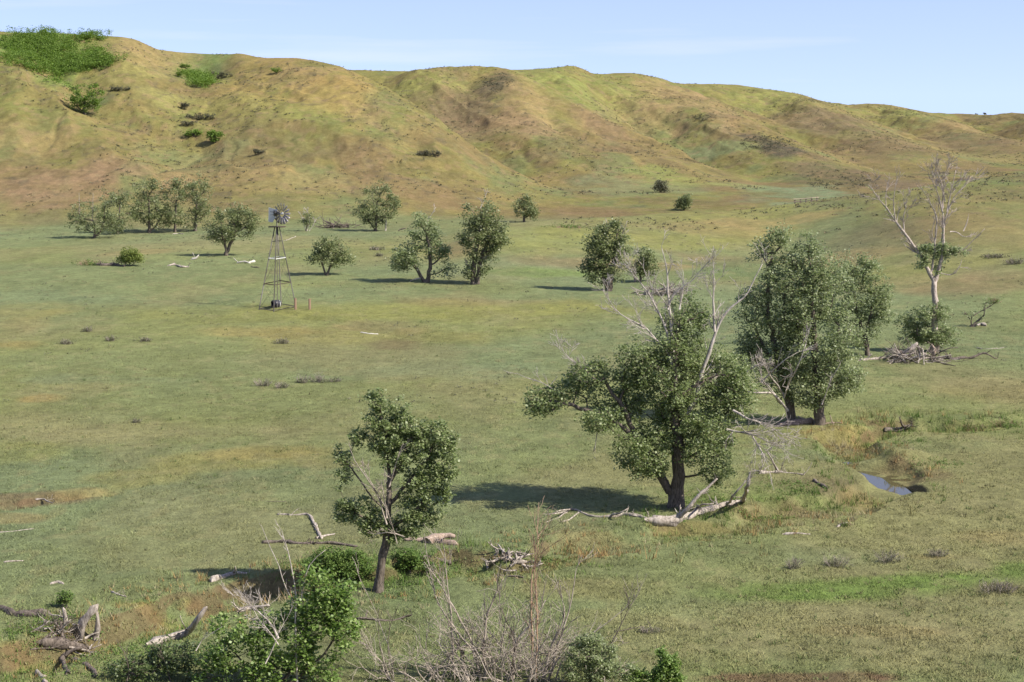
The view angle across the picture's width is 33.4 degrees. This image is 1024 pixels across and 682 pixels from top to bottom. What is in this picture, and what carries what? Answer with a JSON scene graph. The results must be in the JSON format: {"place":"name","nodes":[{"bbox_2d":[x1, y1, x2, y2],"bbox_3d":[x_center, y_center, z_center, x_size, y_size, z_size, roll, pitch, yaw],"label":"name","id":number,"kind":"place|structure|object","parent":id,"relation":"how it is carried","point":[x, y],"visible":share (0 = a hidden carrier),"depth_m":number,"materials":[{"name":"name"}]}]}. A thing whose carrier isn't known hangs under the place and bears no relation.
{"place":"outdoors","nodes":[
{"label":"outdoors","id":0,"kind":"place"},
{"bbox_2d":[0,31,1023,681],"bbox_3d":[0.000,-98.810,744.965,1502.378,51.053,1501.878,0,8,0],"label":"ground","id":1,"kind":"structure","parent":0,"point":[318,139],"depth_m":154.24,"materials":[{"name":"green plant"}]},
{"bbox_2d":[0,605,51,616],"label":"dark log","id":2,"kind":"object","parent":1,"relation":"on","point":[19,613],"visible":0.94,"depth_m":72.32,"materials":[{"name":"grey wood"}]},
{"bbox_2d":[34,669,47,681],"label":"short log","id":3,"kind":"object","parent":1,"relation":"on","point":[39,674],"visible":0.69,"depth_m":67.02,"materials":[{"name":"grey wood"}]},
{"bbox_2d":[9,603,101,656],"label":"brush pile","id":4,"kind":"object","parent":1,"relation":"on","point":[69,630],"visible":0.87,"depth_m":70.27,"materials":[{"name":"grey wood"}]},
{"bbox_2d":[30,616,88,673],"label":"hollow log","id":5,"kind":"object","parent":1,"relation":"on","point":[55,642],"visible":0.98,"depth_m":69.65,"materials":[{"name":"brown wood"}]},
{"bbox_2d":[51,590,75,607],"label":"green sapling","id":6,"kind":"object","parent":1,"relation":"on","point":[64,599],"visible":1,"depth_m":73.51,"materials":[{"name":"green plant"}]},
{"bbox_2d":[62,607,67,623],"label":"thin stump","id":7,"kind":"object","parent":1,"relation":"on","point":[65,613],"visible":0.51,"depth_m":70.90,"materials":[{"name":"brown wood"}]},
{"bbox_2d":[55,338,75,344],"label":"sagebrush tuft","id":8,"kind":"object","parent":1,"relation":"on","point":[67,341],"visible":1,"depth_m":152.32,"materials":[{"name":"grey plant"}]},
{"bbox_2d":[62,83,104,114],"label":"hillside tree","id":9,"kind":"object","parent":1,"relation":"on","point":[79,99],"visible":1,"depth_m":364.13,"materials":[{"name":"green plant"}]},
{"bbox_2d":[71,656,97,677],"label":"short log","id":10,"kind":"object","parent":1,"relation":"on","point":[91,668],"visible":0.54,"depth_m":65.54,"materials":[{"name":"grey wood"}]},
{"bbox_2d":[76,604,99,640],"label":"hollow stump","id":11,"kind":"object","parent":1,"relation":"on","point":[92,610],"visible":1,"depth_m":70.69,"materials":[{"name":"grey wood"}]},
{"bbox_2d":[71,259,109,265],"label":"sagebrush tuft","id":12,"kind":"object","parent":1,"relation":"on","point":[85,262],"visible":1,"depth_m":219.25,"materials":[{"name":"plant"}]},
{"bbox_2d":[64,186,125,237],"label":"cottonwood tree","id":13,"kind":"object","parent":1,"relation":"on","point":[102,220],"visible":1,"depth_m":265.12,"materials":[{"name":"green plant"}]},
{"bbox_2d":[0,24,219,88],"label":"shrub thicket","id":14,"kind":"object","parent":1,"relation":"on","point":[47,49],"visible":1,"depth_m":405.82,"materials":[{"name":"green plant"}]},
{"bbox_2d":[93,259,126,266],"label":"dark log","id":15,"kind":"object","parent":1,"relation":"on","point":[109,264],"visible":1,"depth_m":218.69,"materials":[{"name":"grey wood"}]},
{"bbox_2d":[105,334,119,340],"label":"sagebrush tuft","id":16,"kind":"object","parent":1,"relation":"on","point":[111,338],"visible":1,"depth_m":154.11,"materials":[{"name":"grey plant"}]},
{"bbox_2d":[109,85,130,90],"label":"hillside shrub","id":17,"kind":"object","parent":1,"relation":"on","point":[117,87],"visible":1,"depth_m":379.20,"materials":[{"name":"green plant"}]},
{"bbox_2d":[105,189,138,233],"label":"cottonwood tree","id":18,"kind":"object","parent":1,"relation":"on","point":[121,204],"visible":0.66,"depth_m":272.67,"materials":[{"name":"green plant"}]},
{"bbox_2d":[113,245,147,265],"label":"willow bush","id":19,"kind":"object","parent":1,"relation":"on","point":[132,256],"visible":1,"depth_m":218.14,"materials":[{"name":"green plant"}]},
{"bbox_2d":[127,177,174,232],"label":"cottonwood tree","id":20,"kind":"object","parent":1,"relation":"on","point":[150,200],"visible":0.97,"depth_m":275.71,"materials":[{"name":"green plant"}]},
{"bbox_2d":[101,634,207,681],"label":"leafy bush","id":21,"kind":"object","parent":1,"relation":"on","point":[170,661],"visible":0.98,"depth_m":64.13,"materials":[{"name":"green plant"}]},
{"bbox_2d":[162,174,188,231],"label":"cottonwood tree","id":22,"kind":"object","parent":1,"relation":"on","point":[181,194],"visible":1,"depth_m":276.20,"materials":[{"name":"green plant"}]},
{"bbox_2d":[145,606,206,645],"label":"fallen log","id":23,"kind":"object","parent":1,"relation":"on","point":[189,630],"visible":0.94,"depth_m":68.62,"materials":[{"name":"grey wood"}]},
{"bbox_2d":[179,101,189,109],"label":"hillside shrub","id":24,"kind":"object","parent":1,"relation":"on","point":[184,105],"visible":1,"depth_m":378.93,"materials":[{"name":"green plant"}]},
{"bbox_2d":[182,128,202,135],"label":"hillside shrub","id":25,"kind":"object","parent":1,"relation":"on","point":[195,132],"visible":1,"depth_m":358.98,"materials":[{"name":"green plant"}]},
{"bbox_2d":[177,171,214,230],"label":"cottonwood tree","id":26,"kind":"object","parent":1,"relation":"on","point":[195,210],"visible":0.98,"depth_m":278.31,"materials":[{"name":"green plant"}]},
{"bbox_2d":[185,113,215,119],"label":"hillside shrub","id":27,"kind":"object","parent":1,"relation":"on","point":[208,116],"visible":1,"depth_m":371.94,"materials":[{"name":"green plant"}]},
{"bbox_2d":[204,129,226,142],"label":"hillside shrub","id":28,"kind":"object","parent":1,"relation":"on","point":[213,135],"visible":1,"depth_m":354.67,"materials":[{"name":"green plant"}]},
{"bbox_2d":[212,71,231,78],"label":"hillside shrub","id":29,"kind":"object","parent":1,"relation":"on","point":[221,74],"visible":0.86,"depth_m":419.07,"materials":[{"name":"green plant"}]},
{"bbox_2d":[209,564,250,582],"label":"short log","id":30,"kind":"object","parent":1,"relation":"on","point":[214,578],"visible":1,"depth_m":78.11,"materials":[{"name":"grey wood"}]},
{"bbox_2d":[199,201,263,255],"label":"cottonwood tree","id":31,"kind":"object","parent":1,"relation":"on","point":[224,231],"visible":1,"depth_m":228.98,"materials":[{"name":"green plant"}]},
{"bbox_2d":[230,584,280,611],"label":"fallen limb","id":32,"kind":"object","parent":1,"relation":"on","point":[241,609],"visible":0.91,"depth_m":72.89,"materials":[{"name":"grey wood"}]},
{"bbox_2d":[251,149,264,154],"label":"hillside shrub","id":33,"kind":"object","parent":1,"relation":"on","point":[257,151],"visible":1,"depth_m":344.46,"materials":[{"name":"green plant"}]},
{"bbox_2d":[249,377,272,386],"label":"sagebrush tuft","id":34,"kind":"object","parent":1,"relation":"on","point":[260,383],"visible":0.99,"depth_m":129.42,"materials":[{"name":"grey plant"}]},
{"bbox_2d":[185,520,365,681],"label":"leafy bush","id":35,"kind":"object","parent":1,"relation":"on","point":[337,619],"visible":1,"depth_m":62.94,"materials":[{"name":"green plant"}]},
{"bbox_2d":[271,300,280,307],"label":"barrel","id":36,"kind":"object","parent":1,"relation":"on","point":[275,303],"visible":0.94,"depth_m":177.99,"materials":[{"name":"grey metal"}]},
{"bbox_2d":[259,204,293,311],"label":"windmill","id":37,"kind":"object","parent":1,"relation":"on","point":[273,214],"visible":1,"depth_m":176.88,"materials":[{"name":"metal"}]},
{"bbox_2d":[271,336,293,343],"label":"sagebrush tuft","id":38,"kind":"object","parent":1,"relation":"on","point":[282,341],"visible":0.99,"depth_m":152.79,"materials":[{"name":"grey plant"}]},
{"bbox_2d":[273,381,292,388],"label":"sagebrush tuft","id":39,"kind":"object","parent":1,"relation":"on","point":[279,385],"visible":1,"depth_m":128.40,"materials":[{"name":"grey plant"}]},
{"bbox_2d":[293,374,310,382],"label":"sagebrush tuft","id":40,"kind":"object","parent":1,"relation":"on","point":[300,380],"visible":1,"depth_m":130.88,"materials":[{"name":"grey plant"}]},
{"bbox_2d":[277,508,334,538],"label":"dead limb","id":41,"kind":"object","parent":1,"relation":"on","point":[315,525],"visible":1,"depth_m":87.25,"materials":[{"name":"grey wood"}]},
{"bbox_2d":[297,207,320,230],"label":"tree","id":42,"kind":"object","parent":1,"relation":"on","point":[307,223],"visible":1,"depth_m":276.07,"materials":[{"name":"green plant"}]},
{"bbox_2d":[261,539,357,546],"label":"dark log","id":43,"kind":"object","parent":1,"relation":"on","point":[289,541],"visible":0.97,"depth_m":84.03,"materials":[{"name":"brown wood"}]},
{"bbox_2d":[307,372,327,382],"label":"sagebrush tuft","id":44,"kind":"object","parent":1,"relation":"on","point":[319,378],"visible":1,"depth_m":131.12,"materials":[{"name":"grey plant"}]},
{"bbox_2d":[302,234,356,274],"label":"cottonwood tree","id":45,"kind":"object","parent":1,"relation":"on","point":[321,255],"visible":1,"depth_m":207.60,"materials":[{"name":"green plant"}]},
{"bbox_2d":[327,376,343,381],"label":"sagebrush tuft","id":46,"kind":"object","parent":1,"relation":"on","point":[332,379],"visible":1,"depth_m":131.49,"materials":[{"name":"grey plant"}]},
{"bbox_2d":[312,216,362,228],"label":"brush pile","id":47,"kind":"object","parent":1,"relation":"on","point":[337,224],"visible":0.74,"depth_m":283.29,"materials":[{"name":"grey wood"}]},
{"bbox_2d":[301,544,376,577],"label":"green thicket bush","id":48,"kind":"object","parent":1,"relation":"on","point":[344,567],"visible":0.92,"depth_m":79.83,"materials":[{"name":"green plant"}]},
{"bbox_2d":[350,179,401,230],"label":"cottonwood tree","id":49,"kind":"object","parent":1,"relation":"on","point":[392,205],"visible":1,"depth_m":275.41,"materials":[{"name":"green plant"}]},
{"bbox_2d":[356,608,411,620],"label":"dark log","id":50,"kind":"object","parent":1,"relation":"on","point":[364,618],"visible":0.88,"depth_m":71.99,"materials":[{"name":"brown wood"}]},
{"bbox_2d":[330,387,461,592],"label":"cottonwood tree","id":51,"kind":"object","parent":1,"relation":"on","point":[385,445],"visible":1,"depth_m":75.05,"materials":[{"name":"green plant"}]},
{"bbox_2d":[344,557,476,681],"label":"bare shrub","id":52,"kind":"object","parent":1,"relation":"on","point":[387,675],"visible":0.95,"depth_m":64.26,"materials":[{"name":"grey wood"}]},
{"bbox_2d":[391,546,436,572],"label":"green thicket bush","id":53,"kind":"object","parent":1,"relation":"on","point":[407,555],"visible":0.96,"depth_m":81.31,"materials":[{"name":"green plant"}]},
{"bbox_2d":[385,205,458,282],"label":"cottonwood tree","id":54,"kind":"object","parent":1,"relation":"on","point":[407,260],"visible":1,"depth_m":199.86,"materials":[{"name":"green plant"}]},
{"bbox_2d":[397,533,458,544],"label":"fallen log","id":55,"kind":"object","parent":1,"relation":"on","point":[439,537],"visible":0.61,"depth_m":84.27,"materials":[{"name":"brown wood"}]},
{"bbox_2d":[416,150,441,155],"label":"hillside shrub","id":56,"kind":"object","parent":1,"relation":"on","point":[421,153],"visible":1,"depth_m":355.84,"materials":[{"name":"green plant"}]},
{"bbox_2d":[410,552,456,564],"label":"dark log","id":57,"kind":"object","parent":1,"relation":"on","point":[441,559],"visible":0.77,"depth_m":82.48,"materials":[{"name":"brown wood"}]},
{"bbox_2d":[453,188,514,284],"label":"cottonwood tree","id":58,"kind":"object","parent":1,"relation":"on","point":[494,235],"visible":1,"depth_m":198.03,"materials":[{"name":"green plant"}]},
{"bbox_2d":[2,435,974,681],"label":"creekside herbs","id":59,"kind":"object","parent":1,"relation":"on","point":[372,559],"visible":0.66,"depth_m":79.76,"materials":[{"name":"green plant"}]},
{"bbox_2d":[0,177,1022,402],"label":"meadow weeds","id":60,"kind":"object","parent":1,"relation":"on","point":[501,288],"visible":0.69,"depth_m":220.57,"materials":[{"name":"green plant"}]},
{"bbox_2d":[0,406,1023,681],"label":"creekside grass","id":61,"kind":"structure","parent":1,"relation":"on","point":[620,524],"depth_m":84.70,"materials":[{"name":"green plant"}]},
{"bbox_2d":[0,31,1023,232],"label":"hill scrub","id":62,"kind":"object","parent":1,"relation":"on","point":[695,116],"visible":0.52,"depth_m":403.21,"materials":[{"name":"green plant"}]},
{"bbox_2d":[0,30,1023,232],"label":"hill sagebrush","id":63,"kind":"object","parent":1,"relation":"on","point":[552,143],"visible":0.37,"depth_m":382.53,"materials":[{"name":"green plant"}]},
{"bbox_2d":[480,540,545,574],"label":"brush pile","id":64,"kind":"object","parent":1,"relation":"on","point":[517,554],"visible":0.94,"depth_m":81.97,"materials":[{"name":"grey wood"}]},
{"bbox_2d":[501,556,526,563],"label":"short log","id":65,"kind":"object","parent":1,"relation":"on","point":[519,562],"visible":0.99,"depth_m":82.01,"materials":[{"name":"grey wood"}]},
{"bbox_2d":[385,495,646,681],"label":"bleached bush","id":66,"kind":"object","parent":1,"relation":"on","point":[534,659],"visible":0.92,"depth_m":64.13,"materials":[{"name":"grey wood"}]},
{"bbox_2d":[511,190,540,221],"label":"cottonwood tree","id":67,"kind":"object","parent":1,"relation":"on","point":[532,212],"visible":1,"depth_m":295.79,"materials":[{"name":"green plant"}]},
{"bbox_2d":[540,222,590,228],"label":"sagebrush tuft","id":68,"kind":"object","parent":1,"relation":"on","point":[569,226],"visible":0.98,"depth_m":258.25,"materials":[{"name":"green plant"}]},
{"bbox_2d":[545,505,648,521],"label":"fallen branch","id":69,"kind":"object","parent":1,"relation":"on","point":[626,513],"visible":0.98,"depth_m":89.34,"materials":[{"name":"grey wood"}]},
{"bbox_2d":[559,629,638,681],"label":"leafy bush","id":70,"kind":"object","parent":1,"relation":"on","point":[586,644],"visible":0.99,"depth_m":63.22,"materials":[{"name":"green plant"}]},
{"bbox_2d":[575,216,636,290],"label":"cottonwood tree","id":71,"kind":"object","parent":1,"relation":"on","point":[601,246],"visible":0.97,"depth_m":192.33,"materials":[{"name":"green plant"}]},
{"bbox_2d":[627,246,662,281],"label":"cottonwood tree","id":72,"kind":"object","parent":1,"relation":"on","point":[647,261],"visible":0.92,"depth_m":201.09,"materials":[{"name":"green plant"}]},
{"bbox_2d":[632,625,672,633],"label":"sagebrush tuft","id":73,"kind":"object","parent":1,"relation":"on","point":[643,630],"visible":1,"depth_m":70.29,"materials":[{"name":"grey plant"}]},
{"bbox_2d":[621,645,686,681],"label":"leafy bush","id":74,"kind":"object","parent":1,"relation":"on","point":[667,668],"visible":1,"depth_m":63.24,"materials":[{"name":"green plant"}]},
{"bbox_2d":[506,230,805,509],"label":"cottonwood tree","id":75,"kind":"object","parent":1,"relation":"on","point":[674,343],"visible":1,"depth_m":90.04,"materials":[{"name":"green plant"}]},
{"bbox_2d":[624,270,694,296],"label":"brush pile","id":76,"kind":"object","parent":1,"relation":"on","point":[661,291],"visible":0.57,"depth_m":190.23,"materials":[{"name":"grey wood"}]},
{"bbox_2d":[650,178,669,192],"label":"round shrub","id":77,"kind":"object","parent":1,"relation":"on","point":[660,185],"visible":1,"depth_m":367.51,"materials":[{"name":"green plant"}]},
{"bbox_2d":[673,193,693,209],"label":"round shrub","id":78,"kind":"object","parent":1,"relation":"on","point":[683,202],"visible":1,"depth_m":327.76,"materials":[{"name":"green plant"}]},
{"bbox_2d":[644,463,755,525],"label":"fallen log","id":79,"kind":"object","parent":1,"relation":"on","point":[666,520],"visible":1,"depth_m":88.33,"materials":[{"name":"brown wood"}]},
{"bbox_2d":[723,218,818,420],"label":"cottonwood tree","id":80,"kind":"object","parent":1,"relation":"on","point":[766,360],"visible":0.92,"depth_m":113.94,"materials":[{"name":"green plant"}]},
{"bbox_2d":[743,444,811,474],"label":"fallen branch","id":81,"kind":"object","parent":1,"relation":"on","point":[765,472],"visible":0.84,"depth_m":99.42,"materials":[{"name":"grey wood"}]},
{"bbox_2d":[785,556,803,568],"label":"sagebrush tuft","id":82,"kind":"object","parent":1,"relation":"on","point":[792,566],"visible":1,"depth_m":79.35,"materials":[{"name":"grey plant"}]},
{"bbox_2d":[783,532,807,534],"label":"pale pole","id":83,"kind":"object","parent":1,"relation":"on","point":[787,533],"visible":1,"depth_m":85.66,"materials":[{"name":"brown wood"}]},
{"bbox_2d":[793,197,818,203],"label":"rail fence","id":84,"kind":"object","parent":1,"relation":"on","point":[806,200],"visible":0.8,"depth_m":306.62,"materials":[{"name":"grey wood"}]},
{"bbox_2d":[775,415,841,425],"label":"fallen log","id":85,"kind":"object","parent":1,"relation":"on","point":[799,420],"visible":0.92,"depth_m":114.68,"materials":[{"name":"grey wood"}]},
{"bbox_2d":[764,229,874,425],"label":"cottonwood tree","id":86,"kind":"object","parent":1,"relation":"on","point":[814,369],"visible":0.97,"depth_m":113.36,"materials":[{"name":"green plant"}]},
{"bbox_2d":[822,554,855,567],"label":"sagebrush tuft","id":87,"kind":"object","parent":1,"relation":"on","point":[835,561],"visible":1,"depth_m":79.95,"materials":[{"name":"grey plant"}]},
{"bbox_2d":[819,248,896,355],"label":"cottonwood tree","id":88,"kind":"object","parent":1,"relation":"on","point":[880,297],"visible":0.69,"depth_m":144.18,"materials":[{"name":"green plant"}]},
{"bbox_2d":[874,548,907,563],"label":"sagebrush tuft","id":89,"kind":"object","parent":1,"relation":"on","point":[888,559],"visible":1,"depth_m":80.70,"materials":[{"name":"grey plant"}]},
{"bbox_2d":[858,342,924,364],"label":"fallen log","id":90,"kind":"object","parent":1,"relation":"on","point":[907,350],"visible":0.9,"depth_m":141.74,"materials":[{"name":"grey wood"}]},
{"bbox_2d":[884,416,918,431],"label":"fallen log","id":91,"kind":"object","parent":1,"relation":"on","point":[902,427],"visible":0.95,"depth_m":115.31,"materials":[{"name":"grey wood"}]},
{"bbox_2d":[857,152,987,351],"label":"dead cottonwood tree","id":92,"kind":"object","parent":1,"relation":"on","point":[935,334],"visible":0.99,"depth_m":146.03,"materials":[{"name":"green plant"}]},
{"bbox_2d":[874,338,973,363],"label":"brush pile","id":93,"kind":"object","parent":1,"relation":"on","point":[899,354],"visible":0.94,"depth_m":141.19,"materials":[{"name":"grey wood"}]},
{"bbox_2d":[922,548,951,557],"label":"sagebrush tuft","id":94,"kind":"object","parent":1,"relation":"on","point":[936,553],"visible":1,"depth_m":81.81,"materials":[{"name":"grey plant"}]},
{"bbox_2d":[933,347,998,365],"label":"fallen log","id":95,"kind":"object","parent":1,"relation":"on","point":[963,357],"visible":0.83,"depth_m":142.62,"materials":[{"name":"grey wood"}]},
{"bbox_2d":[959,420,988,430],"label":"sagebrush tuft","id":96,"kind":"object","parent":1,"relation":"on","point":[972,426],"visible":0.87,"depth_m":114.57,"materials":[{"name":"plant"}]},
{"bbox_2d":[962,298,994,326],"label":"dead stub tree","id":97,"kind":"object","parent":1,"relation":"on","point":[975,323],"visible":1,"depth_m":162.79,"materials":[{"name":"grey wood"}]},
{"bbox_2d":[963,579,1023,595],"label":"sagebrush tuft","id":98,"kind":"object","parent":1,"relation":"on","point":[998,586],"visible":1,"depth_m":75.79,"materials":[{"name":"grey plant"}]},
{"bbox_2d":[984,297,1003,303],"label":"sagebrush tuft","id":99,"kind":"object","parent":1,"relation":"on","point":[993,300],"visible":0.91,"depth_m":178.65,"materials":[{"name":"plant"}]},
{"bbox_2d":[979,251,1010,258],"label":"sagebrush tuft","id":100,"kind":"object","parent":1,"relation":"on","point":[993,256],"visible":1,"depth_m":207.92,"materials":[{"name":"plant"}]},
{"bbox_2d":[989,417,1023,427],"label":"sagebrush tuft","id":101,"kind":"object","parent":1,"relation":"on","point":[1014,422],"visible":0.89,"depth_m":115.53,"materials":[{"name":"green plant"}]},
{"bbox_2d":[1003,257,1023,264],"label":"sagebrush tuft","id":102,"kind":"object","parent":1,"relation":"on","point":[1013,262],"visible":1,"depth_m":202.68,"materials":[{"name":"plant"}]},
{"bbox_2d":[0,0,1023,114],"label":"sky","id":103,"kind":"structure","parent":0,"point":[931,56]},
{"bbox_2d":[844,462,912,494],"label":"water","id":104,"kind":"structure","parent":0,"point":[886,483],"depth_m":100.08,"materials":[{"name":"blue liquid"}]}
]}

